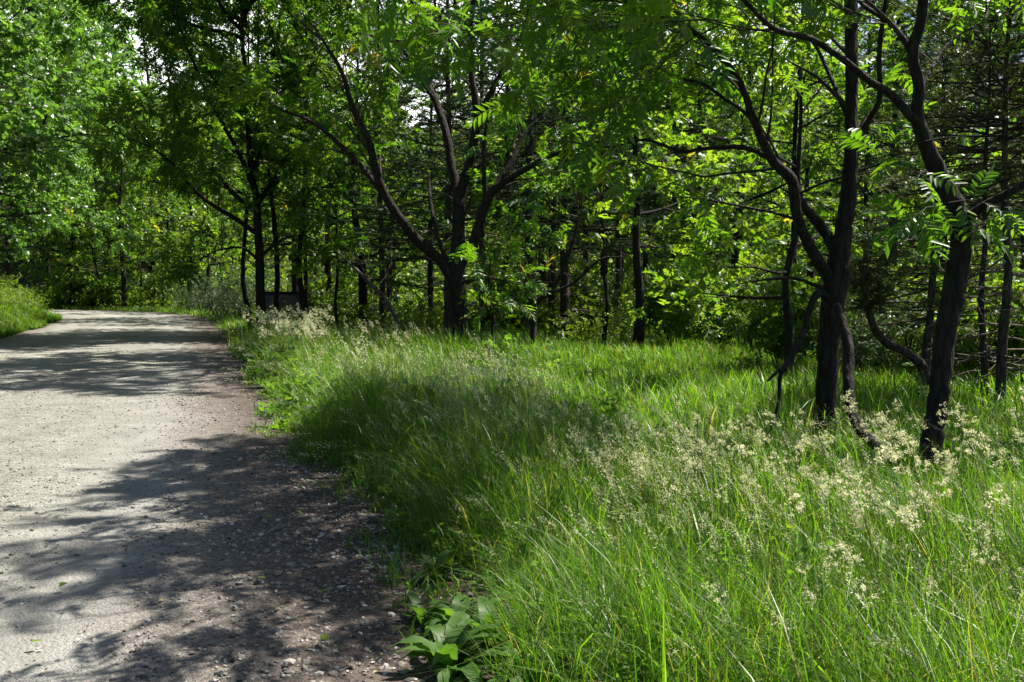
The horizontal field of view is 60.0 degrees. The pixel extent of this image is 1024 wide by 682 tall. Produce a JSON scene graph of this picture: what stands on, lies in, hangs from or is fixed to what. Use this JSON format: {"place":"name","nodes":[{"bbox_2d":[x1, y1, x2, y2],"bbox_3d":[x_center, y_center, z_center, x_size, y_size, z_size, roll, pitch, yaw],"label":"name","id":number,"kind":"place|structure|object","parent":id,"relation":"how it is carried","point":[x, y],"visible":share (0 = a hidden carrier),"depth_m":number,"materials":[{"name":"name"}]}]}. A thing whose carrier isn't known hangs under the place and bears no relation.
{"place":"outdoors","nodes":[
{"label":"outdoors","id":0,"kind":"place"},
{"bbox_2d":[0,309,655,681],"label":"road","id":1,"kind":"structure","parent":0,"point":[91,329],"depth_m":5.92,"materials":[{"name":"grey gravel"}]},
{"bbox_2d":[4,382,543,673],"bbox_3d":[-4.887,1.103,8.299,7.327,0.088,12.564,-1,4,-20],"label":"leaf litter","id":2,"kind":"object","parent":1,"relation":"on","point":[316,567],"visible":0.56,"depth_m":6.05,"materials":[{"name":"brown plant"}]},
{"bbox_2d":[398,591,454,624],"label":"dock plant","id":3,"kind":"object","parent":1,"relation":"on","point":[418,610],"visible":0.81,"depth_m":4.28,"materials":[{"name":"green plant"}]},
{"bbox_2d":[412,549,469,584],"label":"dock plant","id":4,"kind":"object","parent":1,"relation":"on","point":[427,559],"visible":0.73,"depth_m":5.00,"materials":[{"name":"green plant"}]},
{"bbox_2d":[388,611,517,681],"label":"dock plant","id":5,"kind":"object","parent":1,"relation":"on","point":[454,639],"visible":0.9,"depth_m":3.75,"materials":[{"name":"green plant"}]},
{"bbox_2d":[417,594,504,640],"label":"dock plant","id":6,"kind":"object","parent":1,"relation":"on","point":[439,619],"visible":0.33,"depth_m":4.22,"materials":[{"name":"green plant"}]},
{"bbox_2d":[442,596,557,660],"bbox_3d":[-0.059,1.295,3.975,0.570,0.236,0.518,0,3,0],"label":"dock plant","id":7,"kind":"object","parent":1,"relation":"on","point":[471,620],"visible":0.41,"depth_m":3.98,"materials":[{"name":"green plant"}]},
{"bbox_2d":[0,129,1022,681],"bbox_3d":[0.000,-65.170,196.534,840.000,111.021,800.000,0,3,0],"label":"ground","id":8,"kind":"structure","parent":0,"point":[38,279],"depth_m":97.88,"materials":[{"name":"green plant"}]},
{"bbox_2d":[0,53,57,319],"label":"pine tree","id":9,"kind":"object","parent":8,"relation":"on","point":[32,213],"visible":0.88,"depth_m":27.64,"materials":[{"name":"green plant"}]},
{"bbox_2d":[0,64,62,194],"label":"oak tree","id":10,"kind":"object","parent":8,"relation":"on","point":[31,142],"visible":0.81,"depth_m":25.64,"materials":[{"name":"green plant"}]},
{"bbox_2d":[0,130,94,288],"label":"broadleaf tree","id":11,"kind":"object","parent":8,"relation":"on","point":[5,224],"visible":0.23,"depth_m":69.80,"materials":[{"name":"green plant"}]},
{"bbox_2d":[0,0,111,150],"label":"oak tree","id":12,"kind":"object","parent":8,"relation":"on","point":[49,106],"visible":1,"depth_m":22.12,"materials":[{"name":"green plant"}]},
{"bbox_2d":[0,128,114,300],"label":"broadleaf tree","id":13,"kind":"object","parent":8,"relation":"on","point":[47,269],"visible":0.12,"depth_m":77.67,"materials":[{"name":"green plant"}]},
{"bbox_2d":[0,0,125,208],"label":"oak tree","id":14,"kind":"object","parent":8,"relation":"on","point":[29,9],"visible":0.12,"depth_m":52.23,"materials":[{"name":"green plant"}]},
{"bbox_2d":[9,188,125,304],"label":"maple tree","id":15,"kind":"object","parent":8,"relation":"on","point":[87,260],"visible":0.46,"depth_m":70.79,"materials":[{"name":"green plant"}]},
{"bbox_2d":[0,1,153,257],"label":"oak tree","id":16,"kind":"object","parent":8,"relation":"on","point":[67,185],"visible":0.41,"depth_m":43.41,"materials":[{"name":"green plant"}]},
{"bbox_2d":[40,267,119,308],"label":"shrub","id":17,"kind":"object","parent":8,"relation":"on","point":[61,283],"visible":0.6,"depth_m":71.74,"materials":[{"name":"green plant"}]},
{"bbox_2d":[0,0,167,261],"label":"oak tree","id":18,"kind":"object","parent":8,"relation":"on","point":[19,40],"visible":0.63,"depth_m":32.12,"materials":[{"name":"green plant"}]},
{"bbox_2d":[45,182,150,306],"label":"maple tree","id":19,"kind":"object","parent":8,"relation":"on","point":[88,238],"visible":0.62,"depth_m":71.27,"materials":[{"name":"green plant"}]},
{"bbox_2d":[0,0,213,278],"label":"oak tree","id":20,"kind":"object","parent":8,"relation":"on","point":[103,83],"visible":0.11,"depth_m":75.60,"materials":[{"name":"green plant"}]},
{"bbox_2d":[78,272,138,308],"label":"shrub","id":21,"kind":"object","parent":8,"relation":"on","point":[108,294],"visible":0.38,"depth_m":72.36,"materials":[{"name":"green plant"}]},
{"bbox_2d":[21,87,213,306],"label":"maple tree","id":22,"kind":"object","parent":8,"relation":"on","point":[123,274],"visible":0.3,"depth_m":71.04,"materials":[{"name":"green plant"}]},
{"bbox_2d":[0,0,274,278],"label":"oak tree","id":23,"kind":"object","parent":8,"relation":"on","point":[134,90],"visible":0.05,"depth_m":87.56,"materials":[{"name":"green plant"}]},
{"bbox_2d":[95,196,186,303],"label":"maple tree","id":24,"kind":"object","parent":8,"relation":"on","point":[133,257],"visible":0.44,"depth_m":72.91,"materials":[{"name":"green plant"}]},
{"bbox_2d":[89,108,219,307],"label":"broadleaf tree","id":25,"kind":"object","parent":8,"relation":"on","point":[142,186],"visible":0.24,"depth_m":73.23,"materials":[{"name":"green plant"}]},
{"bbox_2d":[97,118,242,286],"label":"broadleaf tree","id":26,"kind":"object","parent":8,"relation":"on","point":[148,218],"visible":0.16,"depth_m":78.07,"materials":[{"name":"green plant"}]},
{"bbox_2d":[103,119,259,308],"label":"maple tree","id":27,"kind":"object","parent":8,"relation":"on","point":[147,251],"visible":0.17,"depth_m":65.70,"materials":[{"name":"green plant"}]},
{"bbox_2d":[133,109,277,311],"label":"maple tree","id":28,"kind":"object","parent":8,"relation":"on","point":[207,219],"visible":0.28,"depth_m":59.28,"materials":[{"name":"green plant"}]},
{"bbox_2d":[42,0,369,330],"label":"walnut tree","id":29,"kind":"object","parent":8,"relation":"on","point":[181,177],"visible":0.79,"depth_m":28.33,"materials":[{"name":"green plant"}]},
{"bbox_2d":[178,272,246,318],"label":"shrub","id":30,"kind":"object","parent":8,"relation":"on","point":[209,297],"visible":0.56,"depth_m":45.72,"materials":[{"name":"green plant"}]},
{"bbox_2d":[152,174,273,305],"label":"maple tree","id":31,"kind":"object","parent":8,"relation":"on","point":[251,259],"visible":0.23,"depth_m":65.38,"materials":[{"name":"green plant"}]},
{"bbox_2d":[203,272,269,323],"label":"shrub","id":32,"kind":"object","parent":8,"relation":"on","point":[239,299],"visible":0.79,"depth_m":39.87,"materials":[{"name":"green plant"}]},
{"bbox_2d":[118,0,377,327],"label":"walnut tree","id":33,"kind":"object","parent":8,"relation":"on","point":[243,282],"visible":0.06,"depth_m":33.50,"materials":[{"name":"green plant"}]},
{"bbox_2d":[206,254,290,310],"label":"shrub","id":34,"kind":"object","parent":8,"relation":"on","point":[253,281],"visible":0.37,"depth_m":51.49,"materials":[{"name":"green plant"}]},
{"bbox_2d":[77,0,428,329],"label":"walnut tree","id":35,"kind":"object","parent":8,"relation":"on","point":[276,257],"visible":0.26,"depth_m":30.20,"materials":[{"name":"green plant"}]},
{"bbox_2d":[151,0,422,291],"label":"broadleaf tree","id":36,"kind":"object","parent":8,"relation":"on","point":[231,239],"visible":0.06,"depth_m":49.59,"materials":[{"name":"green plant"}]},
{"bbox_2d":[265,291,325,326],"bbox_3d":[-8.816,-1.138,35.863,2.500,1.730,2.250,0,3,-7],"label":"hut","id":37,"kind":"object","parent":8,"relation":"on","point":[291,297],"visible":0.26,"depth_m":34.92,"materials":[{"name":"grey"}]},
{"bbox_2d":[187,0,419,319],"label":"walnut tree","id":38,"kind":"object","parent":8,"relation":"on","point":[266,215],"visible":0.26,"depth_m":31.51,"materials":[{"name":"green plant"}]},
{"bbox_2d":[152,0,460,329],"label":"walnut tree","id":39,"kind":"object","parent":8,"relation":"on","point":[302,298],"visible":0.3,"depth_m":29.44,"materials":[{"name":"green plant"}]},
{"bbox_2d":[226,4,408,292],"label":"broadleaf tree","id":40,"kind":"object","parent":8,"relation":"on","point":[328,272],"visible":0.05,"depth_m":43.67,"materials":[{"name":"green plant"}]},
{"bbox_2d":[284,274,372,323],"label":"shrub","id":41,"kind":"object","parent":8,"relation":"on","point":[341,284],"visible":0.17,"depth_m":34.86,"materials":[{"name":"green plant"}]},
{"bbox_2d":[259,74,398,330],"bbox_3d":[-6.113,-4.418,29.226,4.342,9.155,4.977,-2,4,-33],"label":"tree","id":42,"kind":"object","parent":8,"relation":"on","point":[279,153],"visible":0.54,"depth_m":28.71,"materials":[{"name":"green plant"}]},
{"bbox_2d":[303,271,378,329],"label":"shrub","id":43,"kind":"object","parent":8,"relation":"on","point":[341,305],"visible":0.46,"depth_m":32.89,"materials":[{"name":"green plant"}]},
{"bbox_2d":[210,0,477,331],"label":"broadleaf tree","id":44,"kind":"object","parent":8,"relation":"on","point":[363,286],"visible":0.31,"depth_m":30.70,"materials":[{"name":"green plant"}]},
{"bbox_2d":[291,0,445,335],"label":"pine tree","id":45,"kind":"object","parent":8,"relation":"on","point":[380,222],"visible":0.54,"depth_m":28.95,"materials":[{"name":"green plant"}]},
{"bbox_2d":[335,249,411,334],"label":"dead tree","id":46,"kind":"object","parent":8,"relation":"on","point":[384,299],"visible":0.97,"depth_m":26.90,"materials":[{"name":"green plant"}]},
{"bbox_2d":[278,0,496,306],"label":"broadleaf tree","id":47,"kind":"object","parent":8,"relation":"on","point":[392,255],"visible":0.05,"depth_m":51.38,"materials":[{"name":"green plant"}]},
{"bbox_2d":[343,0,503,316],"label":"pine tree","id":48,"kind":"object","parent":8,"relation":"on","point":[430,268],"visible":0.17,"depth_m":32.62,"materials":[{"name":"green plant"}]},
{"bbox_2d":[202,0,667,343],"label":"walnut tree","id":49,"kind":"object","parent":8,"relation":"on","point":[453,269],"visible":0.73,"depth_m":20.54,"materials":[{"name":"green plant"}]},
{"bbox_2d":[345,0,566,337],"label":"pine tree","id":50,"kind":"object","parent":8,"relation":"on","point":[448,95],"visible":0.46,"depth_m":25.56,"materials":[{"name":"green plant"}]},
{"bbox_2d":[399,0,571,308],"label":"pine tree","id":51,"kind":"object","parent":8,"relation":"on","point":[492,144],"visible":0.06,"depth_m":36.61,"materials":[{"name":"green plant"}]},
{"bbox_2d":[465,198,531,335],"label":"sapling","id":52,"kind":"object","parent":8,"relation":"on","point":[483,302],"visible":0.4,"depth_m":24.00,"materials":[{"name":"green plant"}]},
{"bbox_2d":[447,195,550,340],"bbox_3d":[-0.175,-1.633,21.849,1.841,4.119,2.587,1,4,23],"label":"sapling","id":53,"kind":"object","parent":8,"relation":"on","point":[504,252],"visible":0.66,"depth_m":21.48,"materials":[{"name":"green plant"}]},
{"bbox_2d":[416,0,592,293],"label":"pine tree","id":54,"kind":"object","parent":8,"relation":"on","point":[498,148],"visible":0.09,"depth_m":31.57,"materials":[{"name":"green plant"}]},
{"bbox_2d":[466,262,546,335],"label":"shrub","id":55,"kind":"object","parent":8,"relation":"on","point":[472,283],"visible":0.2,"depth_m":28.62,"materials":[{"name":"green plant"}]},
{"bbox_2d":[0,286,1023,681],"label":"grass","id":56,"kind":"structure","parent":8,"relation":"on","point":[674,368],"depth_m":5.66,"materials":[{"name":"green plant"}]},
{"bbox_2d":[0,221,1023,375],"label":"undergrowth","id":57,"kind":"object","parent":8,"relation":"on","point":[544,321],"visible":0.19,"depth_m":31.78,"materials":[{"name":"green plant"}]},
{"bbox_2d":[0,55,1023,296],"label":"woodland","id":58,"kind":"object","parent":8,"relation":"on","point":[801,252],"visible":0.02,"depth_m":69.19,"materials":[{"name":"green plant"}]},
{"bbox_2d":[385,0,654,341],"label":"pine tree","id":59,"kind":"object","parent":8,"relation":"on","point":[529,151],"visible":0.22,"depth_m":25.29,"materials":[{"name":"green plant"}]},
{"bbox_2d":[414,0,625,302],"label":"broadleaf tree","id":60,"kind":"object","parent":8,"relation":"on","point":[542,273],"visible":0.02,"depth_m":47.71,"materials":[{"name":"green plant"}]},
{"bbox_2d":[466,135,622,354],"bbox_3d":[0.749,-1.952,20.325,2.041,4.897,4.163,-3,4,-39],"label":"sapling","id":61,"kind":"object","parent":8,"relation":"on","point":[525,226],"visible":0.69,"depth_m":20.50,"materials":[{"name":"green plant"}]},
{"bbox_2d":[440,2,657,338],"bbox_3d":[1.283,-7.516,29.104,6.852,15.351,7.407,2,4,36],"label":"pine tree","id":62,"kind":"object","parent":8,"relation":"on","point":[551,277],"visible":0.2,"depth_m":29.19,"materials":[{"name":"green plant"}]},
{"bbox_2d":[466,3,684,341],"bbox_3d":[1.703,-8.002,28.301,6.624,16.356,7.266,-1,4,-22],"label":"pine tree","id":63,"kind":"object","parent":8,"relation":"on","point":[564,299],"visible":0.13,"depth_m":28.26,"materials":[{"name":"green plant"}]},
{"bbox_2d":[494,20,671,323],"bbox_3d":[2.692,-8.044,32.613,7.777,16.119,7.194,-1,3,-16],"label":"pine tree","id":64,"kind":"object","parent":8,"relation":"on","point":[585,254],"visible":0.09,"depth_m":32.70,"materials":[{"name":"green plant"}]},
{"bbox_2d":[546,255,634,336],"bbox_3d":[2.712,-1.483,31.028,3.551,2.974,2.933,-1,3,-9],"label":"shrub","id":65,"kind":"object","parent":8,"relation":"on","point":[585,297],"visible":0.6,"depth_m":30.54,"materials":[{"name":"green plant"}]},
{"bbox_2d":[534,20,692,345],"bbox_3d":[2.981,-4.802,27.442,4.863,10.254,5.574,-3,5,-42],"label":"sapling","id":66,"kind":"object","parent":8,"relation":"on","point":[666,254],"visible":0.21,"depth_m":27.01,"materials":[{"name":"green plant"}]},
{"bbox_2d":[585,263,653,334],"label":"shrub","id":67,"kind":"object","parent":8,"relation":"on","point":[614,293],"visible":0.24,"depth_m":31.22,"materials":[{"name":"green plant"}]},
{"bbox_2d":[539,13,701,296],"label":"pine tree","id":68,"kind":"object","parent":8,"relation":"on","point":[625,235],"visible":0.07,"depth_m":43.06,"materials":[{"name":"green plant"}]},
{"bbox_2d":[515,12,730,294],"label":"broadleaf tree","id":69,"kind":"object","parent":8,"relation":"on","point":[606,263],"visible":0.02,"depth_m":46.04,"materials":[{"name":"green plant"}]},
{"bbox_2d":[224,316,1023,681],"bbox_3d":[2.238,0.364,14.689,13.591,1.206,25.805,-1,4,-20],"label":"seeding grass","id":70,"kind":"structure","parent":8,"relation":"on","point":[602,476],"depth_m":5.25,"materials":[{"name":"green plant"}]},
{"bbox_2d":[226,330,1023,681],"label":"weeds","id":71,"kind":"object","parent":8,"relation":"on","point":[288,392],"visible":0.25,"depth_m":7.58,"materials":[{"name":"green plant"}]},
{"bbox_2d":[538,2,720,326],"bbox_3d":[4.365,-8.649,35.541,8.147,16.886,7.537,-2,4,-31],"label":"pine tree","id":72,"kind":"object","parent":8,"relation":"on","point":[618,261],"visible":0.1,"depth_m":35.65,"materials":[{"name":"green plant"}]},
{"bbox_2d":[504,1,756,347],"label":"maple tree","id":73,"kind":"object","parent":8,"relation":"on","point":[638,330],"visible":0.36,"depth_m":25.31,"materials":[{"name":"green plant"}]},
{"bbox_2d":[242,303,1023,681],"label":"cocksfoot grass","id":74,"kind":"structure","parent":8,"relation":"on","point":[886,451],"depth_m":4.11,"materials":[{"name":"plant"}]},
{"bbox_2d":[500,7,765,282],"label":"broadleaf tree","id":75,"kind":"object","parent":8,"relation":"on","point":[645,257],"visible":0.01,"depth_m":51.75,"materials":[{"name":"green plant"}]},
{"bbox_2d":[353,0,939,450],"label":"walnut tree","id":76,"kind":"object","parent":8,"relation":"on","point":[835,272],"visible":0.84,"depth_m":9.28,"materials":[{"name":"green plant"}]},
{"bbox_2d":[625,256,720,343],"bbox_3d":[4.724,-1.272,27.102,3.342,2.799,2.761,3,5,45],"label":"shrub","id":77,"kind":"object","parent":8,"relation":"on","point":[651,308],"visible":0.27,"depth_m":26.63,"materials":[{"name":"green plant"}]},
{"bbox_2d":[605,1,765,278],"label":"pine tree","id":78,"kind":"object","parent":8,"relation":"on","point":[674,200],"visible":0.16,"depth_m":42.25,"materials":[{"name":"green plant"}]},
{"bbox_2d":[640,1,780,322],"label":"pine tree","id":79,"kind":"object","parent":8,"relation":"on","point":[719,140],"visible":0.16,"depth_m":42.80,"materials":[{"name":"green plant"}]},
{"bbox_2d":[652,249,792,348],"bbox_3d":[6.085,-0.924,24.786,4.377,3.266,4.254,1,3,12],"label":"shrub","id":80,"kind":"object","parent":8,"relation":"on","point":[676,310],"visible":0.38,"depth_m":24.22,"materials":[{"name":"green plant"}]},
{"bbox_2d":[689,276,778,355],"bbox_3d":[6.173,-0.581,23.032,2.900,2.585,2.434,-3,4,-42],"label":"shrub","id":81,"kind":"object","parent":8,"relation":"on","point":[742,316],"visible":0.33,"depth_m":22.82,"materials":[{"name":"green plant"}]},
{"bbox_2d":[478,0,1023,486],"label":"walnut tree","id":82,"kind":"object","parent":8,"relation":"on","point":[960,216],"visible":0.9,"depth_m":6.95,"materials":[{"name":"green plant"}]},
{"bbox_2d":[613,3,890,275],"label":"broadleaf tree","id":83,"kind":"object","parent":8,"relation":"on","point":[761,232],"visible":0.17,"depth_m":43.40,"materials":[{"name":"green plant"}]},
{"bbox_2d":[709,249,869,368],"bbox_3d":[5.841,-0.567,18.402,3.134,2.624,2.588,2,4,35],"label":"shrub","id":84,"kind":"object","parent":8,"relation":"on","point":[769,320],"visible":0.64,"depth_m":18.17,"materials":[{"name":"green plant"}]},
{"bbox_2d":[624,0,970,274],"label":"broadleaf tree","id":85,"kind":"object","parent":8,"relation":"on","point":[794,128],"visible":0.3,"depth_m":35.54,"materials":[{"name":"green plant"}]},
{"bbox_2d":[591,0,1023,381],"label":"maple tree","id":86,"kind":"object","parent":8,"relation":"on","point":[790,267],"visible":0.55,"depth_m":16.93,"materials":[{"name":"green plant"}]},
{"bbox_2d":[686,0,957,290],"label":"broadleaf tree","id":87,"kind":"object","parent":8,"relation":"on","point":[808,224],"visible":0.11,"depth_m":54.18,"materials":[{"name":"green plant"}]},
{"bbox_2d":[774,0,926,298],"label":"pine tree","id":88,"kind":"object","parent":8,"relation":"on","point":[866,200],"visible":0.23,"depth_m":35.63,"materials":[{"name":"green plant"}]},
{"bbox_2d":[806,275,936,377],"bbox_3d":[6.619,-0.176,17.008,2.278,2.285,2.731,-2,4,-27],"label":"shrub","id":89,"kind":"object","parent":8,"relation":"on","point":[859,351],"visible":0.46,"depth_m":16.66,"materials":[{"name":"green plant"}]},
{"bbox_2d":[791,0,973,312],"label":"pine tree","id":90,"kind":"object","parent":8,"relation":"on","point":[837,182],"visible":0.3,"depth_m":32.47,"materials":[{"name":"green plant"}]},
{"bbox_2d":[844,222,929,384],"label":"cedar tree","id":91,"kind":"object","parent":8,"relation":"on","point":[862,278],"visible":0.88,"depth_m":12.63,"materials":[{"name":"green plant"}]},
{"bbox_2d":[772,0,1011,284],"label":"broadleaf tree","id":92,"kind":"object","parent":8,"relation":"on","point":[813,234],"visible":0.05,"depth_m":49.90,"materials":[{"name":"green plant"}]},
{"bbox_2d":[840,248,949,367],"bbox_3d":[8.089,-0.439,18.468,2.876,3.055,3.427,3,4,39],"label":"shrub","id":93,"kind":"object","parent":8,"relation":"on","point":[917,297],"visible":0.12,"depth_m":17.95,"materials":[{"name":"green plant"}]},
{"bbox_2d":[801,0,1023,297],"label":"broadleaf tree","id":94,"kind":"object","parent":8,"relation":"on","point":[827,150],"visible":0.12,"depth_m":33.62,"materials":[{"name":"green plant"}]},
{"bbox_2d":[819,45,1023,389],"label":"cedar tree","id":95,"kind":"object","parent":8,"relation":"on","point":[928,302],"visible":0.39,"depth_m":13.57,"materials":[{"name":"green plant"}]},
{"bbox_2d":[839,0,1023,266],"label":"pine tree","id":96,"kind":"object","parent":8,"relation":"on","point":[923,50],"visible":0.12,"depth_m":24.12,"materials":[{"name":"green plant"}]},
{"bbox_2d":[855,0,1023,401],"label":"cedar tree","id":97,"kind":"object","parent":8,"relation":"on","point":[984,361],"visible":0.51,"depth_m":12.63,"materials":[{"name":"green plant"}]},
{"bbox_2d":[865,0,1023,405],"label":"cedar tree","id":98,"kind":"object","parent":8,"relation":"on","point":[1005,148],"visible":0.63,"depth_m":12.18,"materials":[{"name":"green plant"}]},
{"bbox_2d":[876,2,1022,266],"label":"pine tree","id":99,"kind":"object","parent":8,"relation":"on","point":[895,184],"visible":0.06,"depth_m":29.77,"materials":[{"name":"green plant"}]},
{"bbox_2d":[876,244,1023,380],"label":"shrub","id":100,"kind":"object","parent":8,"relation":"on","point":[1015,269],"visible":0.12,"depth_m":16.65,"materials":[{"name":"green plant"}]},
{"bbox_2d":[886,0,1023,287],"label":"pine tree","id":101,"kind":"object","parent":8,"relation":"on","point":[1021,266],"visible":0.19,"depth_m":19.66,"materials":[{"name":"green plant"}]},
{"bbox_2d":[909,0,1023,250],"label":"pine tree","id":102,"kind":"object","parent":8,"relation":"on","point":[959,58],"visible":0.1,"depth_m":21.73,"materials":[{"name":"green plant"}]},
{"bbox_2d":[916,245,1023,390],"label":"shrub","id":103,"kind":"object","parent":8,"relation":"on","point":[1017,331],"visible":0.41,"depth_m":14.76,"materials":[{"name":"green plant"}]},
{"bbox_2d":[0,0,1023,127],"label":"sky","id":104,"kind":"structure","parent":0,"point":[137,44],"materials":[{"name":"white"}]},
{"bbox_2d":[487,638,597,681],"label":"dock plant","id":105,"kind":"object","parent":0,"point":[499,678],"visible":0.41,"depth_m":3.60,"materials":[{"name":"green plant"}]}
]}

